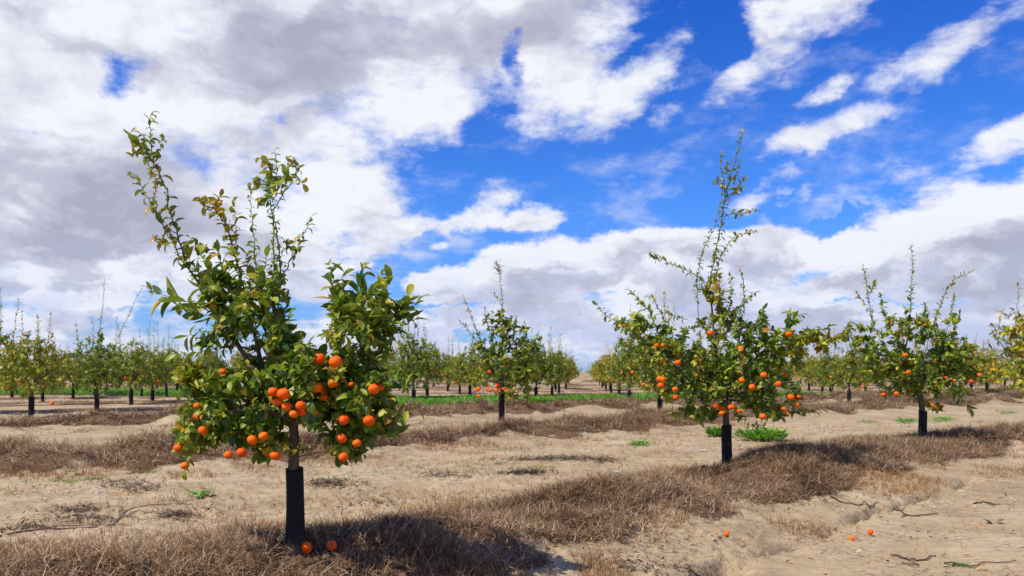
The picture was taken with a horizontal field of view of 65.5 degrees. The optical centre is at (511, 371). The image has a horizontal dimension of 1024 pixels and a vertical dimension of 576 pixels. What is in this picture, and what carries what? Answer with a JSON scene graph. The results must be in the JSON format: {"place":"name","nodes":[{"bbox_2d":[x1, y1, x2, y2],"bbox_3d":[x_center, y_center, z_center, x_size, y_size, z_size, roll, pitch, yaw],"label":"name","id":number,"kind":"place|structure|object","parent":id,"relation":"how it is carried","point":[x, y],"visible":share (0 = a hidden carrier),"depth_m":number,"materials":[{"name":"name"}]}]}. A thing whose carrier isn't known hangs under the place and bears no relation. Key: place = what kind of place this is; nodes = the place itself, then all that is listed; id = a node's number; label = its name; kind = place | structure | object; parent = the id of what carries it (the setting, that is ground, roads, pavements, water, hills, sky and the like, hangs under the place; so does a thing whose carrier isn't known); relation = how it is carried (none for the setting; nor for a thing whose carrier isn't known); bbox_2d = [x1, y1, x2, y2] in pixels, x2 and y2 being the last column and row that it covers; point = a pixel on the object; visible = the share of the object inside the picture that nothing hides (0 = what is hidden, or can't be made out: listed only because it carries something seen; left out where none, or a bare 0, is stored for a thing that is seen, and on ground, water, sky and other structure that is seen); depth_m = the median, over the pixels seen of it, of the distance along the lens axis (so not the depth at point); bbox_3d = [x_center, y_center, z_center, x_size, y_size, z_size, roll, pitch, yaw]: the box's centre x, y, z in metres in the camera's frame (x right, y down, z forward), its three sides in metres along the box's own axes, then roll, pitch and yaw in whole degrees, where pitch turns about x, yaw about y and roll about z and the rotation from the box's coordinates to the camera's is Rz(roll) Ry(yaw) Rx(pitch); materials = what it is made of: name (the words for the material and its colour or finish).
{"place":"outdoors","nodes":[
{"label":"outdoors","id":0,"kind":"place"},
{"bbox_2d":[0,446,821,575],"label":"dead grass","id":1,"kind":"structure","parent":0,"point":[485,515],"depth_m":4.30,"materials":[{"name":"brown plant"}]},
{"bbox_2d":[0,381,1011,407],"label":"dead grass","id":2,"kind":"structure","parent":0,"point":[38,401],"depth_m":33.54,"materials":[{"name":"brown plant"}]},
{"bbox_2d":[6,411,1011,567],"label":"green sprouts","id":3,"kind":"object","parent":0,"point":[68,481],"visible":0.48,"depth_m":8.48,"materials":[{"name":"green plant"}]},
{"bbox_2d":[0,423,1018,575],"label":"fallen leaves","id":4,"kind":"object","parent":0,"point":[717,533],"depth_m":5.66,"materials":[{"name":"brown plant"}]},
{"bbox_2d":[0,372,1023,575],"bbox_3d":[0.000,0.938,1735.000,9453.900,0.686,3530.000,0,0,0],"label":"ground","id":5,"kind":"structure","parent":0,"point":[986,538],"depth_m":7.15,"materials":[{"name":"soil"}]},
{"bbox_2d":[1,347,25,396],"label":"citrus tree","id":6,"kind":"object","parent":5,"relation":"on","point":[11,394],"visible":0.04,"depth_m":34.14,"materials":[{"name":"green plant"}]},
{"bbox_2d":[0,285,28,393],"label":"citrus tree","id":7,"kind":"object","parent":5,"relation":"on","point":[3,338],"visible":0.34,"depth_m":20.94,"materials":[{"name":"green plant"}]},
{"bbox_2d":[0,310,75,416],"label":"citrus tree","id":8,"kind":"object","parent":5,"relation":"on","point":[25,364],"visible":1,"depth_m":19.13,"materials":[{"name":"green plant"}]},
{"bbox_2d":[17,342,65,401],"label":"citrus tree","id":9,"kind":"object","parent":5,"relation":"on","point":[50,362],"visible":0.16,"depth_m":28.50,"materials":[{"name":"green plant"}]},
{"bbox_2d":[46,336,71,392],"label":"citrus tree","id":10,"kind":"object","parent":5,"relation":"on","point":[62,362],"visible":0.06,"depth_m":37.84,"materials":[{"name":"green plant"}]},
{"bbox_2d":[55,342,97,398],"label":"citrus tree","id":11,"kind":"object","parent":5,"relation":"on","point":[65,377],"visible":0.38,"depth_m":31.37,"materials":[{"name":"green plant"}]},
{"bbox_2d":[79,350,107,395],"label":"citrus tree","id":12,"kind":"object","parent":5,"relation":"on","point":[100,370],"visible":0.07,"depth_m":35.79,"materials":[{"name":"green plant"}]},
{"bbox_2d":[0,402,188,406],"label":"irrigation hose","id":13,"kind":"object","parent":5,"relation":"on","point":[93,403],"visible":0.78,"depth_m":26.14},
{"bbox_2d":[59,280,141,410],"bbox_3d":[-11.414,-0.746,21.776,1.876,3.730,1.878,0,0,43],"label":"citrus tree","id":14,"kind":"object","parent":5,"relation":"on","point":[99,352],"visible":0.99,"depth_m":21.80,"materials":[{"name":"green plant"}]},
{"bbox_2d":[90,489,114,497],"bbox_3d":[-3.638,1.077,7.103,0.595,0.042,0.082,0,0,45],"label":"fallen branch","id":15,"kind":"object","parent":5,"relation":"on","point":[100,492],"visible":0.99,"depth_m":7.16,"materials":[{"name":"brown wood"}]},
{"bbox_2d":[105,344,133,388],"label":"citrus tree","id":16,"kind":"object","parent":5,"relation":"on","point":[119,362],"visible":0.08,"depth_m":42.91,"materials":[{"name":"green plant"}]},
{"bbox_2d":[0,386,261,395],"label":"green weeds","id":17,"kind":"object","parent":5,"relation":"on","point":[147,392],"visible":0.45,"depth_m":36.83,"materials":[{"name":"green plant"}]},
{"bbox_2d":[102,326,159,404],"bbox_3d":[-12.504,-0.261,26.217,1.732,2.780,1.782,0,0,-38],"label":"citrus tree","id":18,"kind":"object","parent":5,"relation":"on","point":[138,357],"visible":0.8,"depth_m":26.09,"materials":[{"name":"green plant"}]},
{"bbox_2d":[130,355,155,395],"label":"citrus tree","id":19,"kind":"object","parent":5,"relation":"on","point":[141,392],"visible":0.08,"depth_m":34.85,"materials":[{"name":"green plant"}]},
{"bbox_2d":[133,321,176,400],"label":"citrus tree","id":20,"kind":"object","parent":5,"relation":"on","point":[164,371],"visible":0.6,"depth_m":28.02,"materials":[{"name":"green plant"}]},
{"bbox_2d":[152,322,181,396],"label":"citrus tree","id":21,"kind":"object","parent":5,"relation":"on","point":[169,349],"visible":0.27,"depth_m":33.14,"materials":[{"name":"green plant"}]},
{"bbox_2d":[161,345,192,389],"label":"citrus tree","id":22,"kind":"object","parent":5,"relation":"on","point":[173,364],"visible":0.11,"depth_m":38.21,"materials":[{"name":"green plant"}]},
{"bbox_2d":[182,489,213,497],"bbox_3d":[-2.740,1.064,6.998,0.259,0.066,0.245,0,0,-41],"label":"weed","id":23,"kind":"object","parent":5,"relation":"on","point":[202,492],"visible":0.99,"depth_m":7.00,"materials":[{"name":"green plant"}]},
{"bbox_2d":[191,350,205,364],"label":"citrus tree","id":24,"kind":"object","parent":5,"relation":"on","point":[201,356],"visible":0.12,"depth_m":45.49,"materials":[{"name":"green plant"}]},
{"bbox_2d":[201,338,232,368],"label":"citrus tree","id":25,"kind":"object","parent":5,"relation":"on","point":[219,364],"visible":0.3,"depth_m":34.10,"materials":[{"name":"green plant"}]},
{"bbox_2d":[228,340,257,372],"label":"citrus tree","id":26,"kind":"object","parent":5,"relation":"on","point":[238,359],"visible":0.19,"depth_m":37.57,"materials":[{"name":"green plant"}]},
{"bbox_2d":[123,111,430,556],"bbox_3d":[-1.119,-0.174,3.783,1.474,2.133,0.753,0,0,0],"label":"citrus tree","id":27,"kind":"object","parent":5,"relation":"on","point":[349,395],"visible":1,"depth_m":3.73,"materials":[{"name":"green plant"}]},
{"bbox_2d":[301,541,311,553],"bbox_3d":[-0.982,0.839,3.797,0.057,0.060,0.058,0,0,-10],"label":"fallen orange","id":28,"kind":"object","parent":5,"relation":"on","point":[306,546],"visible":0.98,"depth_m":3.78,"materials":[{"name":"orange food"}]},
{"bbox_2d":[326,540,336,549],"bbox_3d":[-0.864,0.834,3.816,0.049,0.050,0.048,0,0,30],"label":"fallen orange","id":29,"kind":"object","parent":5,"relation":"on","point":[332,544],"visible":0.98,"depth_m":3.80,"materials":[{"name":"orange food"}]},
{"bbox_2d":[312,521,411,551],"bbox_3d":[-0.726,0.906,4.364,0.441,0.205,1.161,0,0,6],"label":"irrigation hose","id":30,"kind":"object","parent":5,"relation":"on","point":[324,549],"visible":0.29,"depth_m":3.83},
{"bbox_2d":[365,346,393,379],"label":"citrus tree","id":31,"kind":"object","parent":5,"relation":"on","point":[386,367],"visible":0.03,"depth_m":36.16,"materials":[{"name":"green plant"}]},
{"bbox_2d":[388,346,405,389],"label":"citrus tree","id":32,"kind":"object","parent":5,"relation":"on","point":[398,362],"visible":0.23,"depth_m":44.92,"materials":[{"name":"green plant"}]},
{"bbox_2d":[385,298,441,397],"bbox_3d":[-3.287,-0.729,26.755,1.871,3.685,1.909,0,0,19],"label":"citrus tree","id":33,"kind":"object","parent":5,"relation":"on","point":[415,361],"visible":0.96,"depth_m":26.61,"materials":[{"name":"green plant"}]},
{"bbox_2d":[408,327,450,394],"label":"citrus tree","id":34,"kind":"object","parent":5,"relation":"on","point":[440,379],"visible":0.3,"depth_m":32.88,"materials":[{"name":"green plant"}]},
{"bbox_2d":[5,418,865,575],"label":"dark leaf piles","id":35,"kind":"object","parent":5,"relation":"on","point":[533,471],"visible":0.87,"depth_m":6.83,"materials":[{"name":"brown plant"}]},
{"bbox_2d":[436,336,460,391],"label":"citrus tree","id":36,"kind":"object","parent":5,"relation":"on","point":[447,375],"visible":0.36,"depth_m":43.56,"materials":[{"name":"green plant"}]},
{"bbox_2d":[441,353,469,393],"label":"citrus tree","id":37,"kind":"object","parent":5,"relation":"on","point":[453,374],"visible":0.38,"depth_m":38.70,"materials":[{"name":"green plant"}]},
{"bbox_2d":[451,328,483,394],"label":"citrus tree","id":38,"kind":"object","parent":5,"relation":"on","point":[459,361],"visible":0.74,"depth_m":33.80,"materials":[{"name":"green plant"}]},
{"bbox_2d":[466,347,481,385],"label":"citrus tree","id":39,"kind":"object","parent":5,"relation":"on","point":[476,364],"visible":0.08,"depth_m":53.48,"materials":[{"name":"green plant"}]},
{"bbox_2d":[482,357,508,388],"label":"citrus tree","id":40,"kind":"object","parent":5,"relation":"on","point":[491,362],"visible":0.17,"depth_m":41.84,"materials":[{"name":"green plant"}]},
{"bbox_2d":[459,258,544,419],"bbox_3d":[-0.218,-0.622,16.545,1.831,3.507,1.231,0,0,0],"label":"citrus tree","id":41,"kind":"object","parent":5,"relation":"on","point":[519,368],"visible":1,"depth_m":16.52,"materials":[{"name":"green plant"}]},
{"bbox_2d":[505,354,516,387],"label":"citrus tree","id":42,"kind":"object","parent":5,"relation":"on","point":[507,355],"visible":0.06,"depth_m":47.31,"materials":[{"name":"green plant"}]},
{"bbox_2d":[0,385,1021,427],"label":"dead grass","id":43,"kind":"structure","parent":5,"relation":"on","point":[25,419],"depth_m":20.07,"materials":[{"name":"brown plant"}]},
{"bbox_2d":[1,414,1022,574],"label":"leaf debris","id":44,"kind":"object","parent":5,"relation":"on","point":[441,491],"visible":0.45,"depth_m":6.70,"materials":[{"name":"brown plant"}]},
{"bbox_2d":[0,409,1023,575],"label":"straw stubble","id":45,"kind":"object","parent":5,"relation":"on","point":[803,527],"visible":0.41,"depth_m":7.15,"materials":[{"name":"beige plant"}]},
{"bbox_2d":[515,329,559,395],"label":"citrus tree","id":46,"kind":"object","parent":5,"relation":"on","point":[544,373],"visible":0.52,"depth_m":29.23,"materials":[{"name":"green plant"}]},
{"bbox_2d":[534,328,569,394],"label":"citrus tree","id":47,"kind":"object","parent":5,"relation":"on","point":[560,371],"visible":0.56,"depth_m":35.13,"materials":[{"name":"green plant"}]},
{"bbox_2d":[548,346,570,390],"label":"citrus tree","id":48,"kind":"object","parent":5,"relation":"on","point":[555,388],"visible":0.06,"depth_m":45.63,"materials":[{"name":"green plant"}]},
{"bbox_2d":[545,336,575,393],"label":"citrus tree","id":49,"kind":"object","parent":5,"relation":"on","point":[569,372],"visible":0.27,"depth_m":40.33,"materials":[{"name":"green plant"}]},
{"bbox_2d":[561,345,581,388],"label":"citrus tree","id":50,"kind":"object","parent":5,"relation":"on","point":[574,368],"visible":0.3,"depth_m":48.55,"materials":[{"name":"green plant"}]},
{"bbox_2d":[589,358,606,387],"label":"citrus tree","id":51,"kind":"object","parent":5,"relation":"on","point":[593,378],"visible":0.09,"depth_m":54.07,"materials":[{"name":"green plant"}]},
{"bbox_2d":[393,390,811,406],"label":"green weeds","id":52,"kind":"object","parent":5,"relation":"on","point":[446,398],"visible":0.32,"depth_m":27.11,"materials":[{"name":"green plant"}]},
{"bbox_2d":[591,349,615,389],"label":"citrus tree","id":53,"kind":"object","parent":5,"relation":"on","point":[601,371],"visible":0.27,"depth_m":45.06,"materials":[{"name":"green plant"}]},
{"bbox_2d":[594,346,619,392],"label":"citrus tree","id":54,"kind":"object","parent":5,"relation":"on","point":[601,364],"visible":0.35,"depth_m":39.11,"materials":[{"name":"green plant"}]},
{"bbox_2d":[603,340,632,394],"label":"citrus tree","id":55,"kind":"object","parent":5,"relation":"on","point":[617,372],"visible":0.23,"depth_m":37.56,"materials":[{"name":"green plant"}]},
{"bbox_2d":[603,304,644,398],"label":"citrus tree","id":56,"kind":"object","parent":5,"relation":"on","point":[628,376],"visible":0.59,"depth_m":25.88,"materials":[{"name":"green plant"}]},
{"bbox_2d":[627,437,652,447],"bbox_3d":[1.897,1.060,11.851,0.452,0.122,0.944,0,0,30],"label":"weed patch","id":57,"kind":"object","parent":5,"relation":"on","point":[642,442],"visible":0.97,"depth_m":11.85,"materials":[{"name":"green plant"}]},
{"bbox_2d":[625,290,693,408],"bbox_3d":[3.676,-0.474,20.001,1.712,3.191,1.665,0,0,45],"label":"citrus tree","id":58,"kind":"object","parent":5,"relation":"on","point":[646,385],"visible":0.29,"depth_m":19.93,"materials":[{"name":"green plant"}]},
{"bbox_2d":[702,425,720,436],"bbox_3d":[3.491,1.010,13.587,0.527,0.204,0.513,0,0,0],"label":"weed","id":59,"kind":"object","parent":5,"relation":"on","point":[714,431],"visible":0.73,"depth_m":13.48,"materials":[{"name":"green plant"}]},
{"bbox_2d":[699,338,724,370],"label":"citrus tree","id":60,"kind":"object","parent":5,"relation":"on","point":[711,356],"visible":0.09,"depth_m":45.55,"materials":[{"name":"green plant"}]},
{"bbox_2d":[592,128,846,464],"bbox_3d":[2.033,-0.695,7.823,2.499,3.409,1.086,0,0,0],"label":"citrus tree","id":61,"kind":"object","parent":5,"relation":"on","point":[710,384],"visible":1,"depth_m":7.76,"materials":[{"name":"green plant"}]},
{"bbox_2d":[736,353,764,382],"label":"citrus tree","id":62,"kind":"object","parent":5,"relation":"on","point":[743,362],"visible":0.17,"depth_m":35.17,"materials":[{"name":"green plant"}]},
{"bbox_2d":[732,427,791,441],"bbox_3d":[3.973,0.974,12.651,0.951,0.237,0.976,0,0,0],"label":"weed","id":63,"kind":"object","parent":5,"relation":"on","point":[764,434],"visible":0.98,"depth_m":12.46,"materials":[{"name":"green plant"}]},
{"bbox_2d":[777,346,792,387],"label":"citrus tree","id":64,"kind":"object","parent":5,"relation":"on","point":[786,366],"visible":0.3,"depth_m":52.77,"materials":[{"name":"green plant"}]},
{"bbox_2d":[784,358,797,378],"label":"citrus tree","id":65,"kind":"object","parent":5,"relation":"on","point":[794,373],"visible":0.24,"depth_m":61.87,"materials":[{"name":"green plant"}]},
{"bbox_2d":[792,346,821,390],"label":"citrus tree","id":66,"kind":"object","parent":5,"relation":"on","point":[802,374],"visible":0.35,"depth_m":45.80,"materials":[{"name":"green plant"}]},
{"bbox_2d":[804,353,832,394],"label":"citrus tree","id":67,"kind":"object","parent":5,"relation":"on","point":[808,368],"visible":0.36,"depth_m":36.32,"materials":[{"name":"green plant"}]},
{"bbox_2d":[810,330,848,391],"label":"citrus tree","id":68,"kind":"object","parent":5,"relation":"on","point":[825,360],"visible":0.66,"depth_m":33.58,"materials":[{"name":"green plant"}]},
{"bbox_2d":[827,327,871,400],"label":"citrus tree","id":69,"kind":"object","parent":5,"relation":"on","point":[845,378],"visible":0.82,"depth_m":26.68,"materials":[{"name":"green plant"}]},
{"bbox_2d":[830,495,878,507],"bbox_3d":[2.862,1.074,6.577,0.414,0.082,0.173,0,0,0],"label":"fallen branch","id":70,"kind":"object","parent":5,"relation":"on","point":[853,503],"visible":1,"depth_m":6.53,"materials":[{"name":"brown wood"}]},
{"bbox_2d":[849,353,882,389],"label":"citrus tree","id":71,"kind":"object","parent":5,"relation":"on","point":[866,374],"visible":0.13,"depth_m":37.75,"materials":[{"name":"green plant"}]},
{"bbox_2d":[892,417,916,422],"bbox_3d":[8.727,1.072,17.645,0.684,0.113,2.004,0,0,15],"label":"weed patch","id":72,"kind":"object","parent":5,"relation":"on","point":[905,420],"visible":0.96,"depth_m":17.49,"materials":[{"name":"green plant"}]},
{"bbox_2d":[890,554,935,565],"bbox_3d":[2.419,1.133,4.853,0.213,0.023,0.354,0,0,44],"label":"fallen branch","id":73,"kind":"object","parent":5,"relation":"on","point":[906,558],"visible":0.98,"depth_m":4.82,"materials":[{"name":"wood"}]},
{"bbox_2d":[811,386,1015,394],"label":"green weeds","id":74,"kind":"object","parent":5,"relation":"on","point":[824,391],"visible":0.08,"depth_m":34.05,"materials":[{"name":"green plant"}]},
{"bbox_2d":[892,508,937,516],"bbox_3d":[3.065,1.161,6.298,0.449,0.125,0.402,0,0,-38],"label":"fallen branch","id":75,"kind":"object","parent":5,"relation":"on","point":[904,515],"visible":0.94,"depth_m":6.22,"materials":[{"name":"wood"}]},
{"bbox_2d":[840,243,994,439],"bbox_3d":[5.569,-0.389,10.975,2.068,2.763,1.273,0,0,0],"label":"citrus tree","id":76,"kind":"object","parent":5,"relation":"on","point":[952,357],"visible":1,"depth_m":10.89,"materials":[{"name":"green plant"}]},
{"bbox_2d":[912,328,931,389],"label":"citrus tree","id":77,"kind":"object","parent":5,"relation":"on","point":[920,357],"visible":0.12,"depth_m":45.21,"materials":[{"name":"green plant"}]},
{"bbox_2d":[932,416,957,422],"bbox_3d":[9.735,1.073,18.115,0.740,0.121,2.160,0,0,27],"label":"weed patch","id":78,"kind":"object","parent":5,"relation":"on","point":[943,419],"visible":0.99,"depth_m":17.97,"materials":[{"name":"green plant"}]},
{"bbox_2d":[937,331,982,393],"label":"citrus tree","id":79,"kind":"object","parent":5,"relation":"on","point":[967,362],"visible":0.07,"depth_m":31.45,"materials":[{"name":"green plant"}]},
{"bbox_2d":[969,343,986,387],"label":"citrus tree","id":80,"kind":"object","parent":5,"relation":"on","point":[978,354],"visible":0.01,"depth_m":39.47,"materials":[{"name":"green plant"}]},
{"bbox_2d":[943,560,1015,568],"bbox_3d":[2.772,1.128,4.684,0.545,0.026,0.152,0,0,-7],"label":"fallen branch","id":81,"kind":"object","parent":5,"relation":"on","point":[954,563],"visible":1,"depth_m":4.68,"materials":[{"name":"brown wood"}]},
{"bbox_2d":[973,501,1000,505],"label":"fallen branch","id":82,"kind":"object","parent":5,"relation":"on","point":[987,503],"visible":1,"depth_m":6.83,"materials":[{"name":"brown wood"}]},
{"bbox_2d":[970,339,1004,392],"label":"citrus tree","id":83,"kind":"object","parent":5,"relation":"on","point":[989,365],"visible":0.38,"depth_m":33.88,"materials":[{"name":"green plant"}]},
{"bbox_2d":[975,362,1000,387],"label":"citrus tree","id":84,"kind":"object","parent":5,"relation":"on","point":[984,382],"visible":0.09,"depth_m":43.43,"materials":[{"name":"green plant"}]},
{"bbox_2d":[983,518,1003,523],"bbox_3d":[3.603,1.123,5.960,0.130,0.049,0.054,0,0,0],"label":"bark piece","id":85,"kind":"object","parent":5,"relation":"on","point":[1000,520],"visible":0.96,"depth_m":5.95,"materials":[{"name":"brown wood"}]},
{"bbox_2d":[969,282,1023,397],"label":"citrus tree","id":86,"kind":"object","parent":5,"relation":"on","point":[1015,352],"visible":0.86,"depth_m":16.16,"materials":[{"name":"green plant"}]},
{"bbox_2d":[992,358,1015,386],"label":"citrus tree","id":87,"kind":"object","parent":5,"relation":"on","point":[1005,359],"visible":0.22,"depth_m":58.70,"materials":[{"name":"green plant"}]},
{"bbox_2d":[0,390,1023,472],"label":"dead grass","id":88,"kind":"structure","parent":0,"point":[56,447],"depth_m":12.59,"materials":[{"name":"brown plant"}]},
{"bbox_2d":[0,0,1023,371],"label":"sky","id":89,"kind":"structure","parent":0,"point":[566,143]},
{"bbox_2d":[736,427,1018,495],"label":"dead grass","id":90,"kind":"structure","parent":0,"point":[911,445],"depth_m":8.62,"materials":[{"name":"brown plant"}]},
{"bbox_2d":[927,420,1023,454],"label":"dead grass","id":91,"kind":"structure","parent":0,"point":[1014,430],"depth_m":11.05,"materials":[{"name":"brown plant"}]}
]}

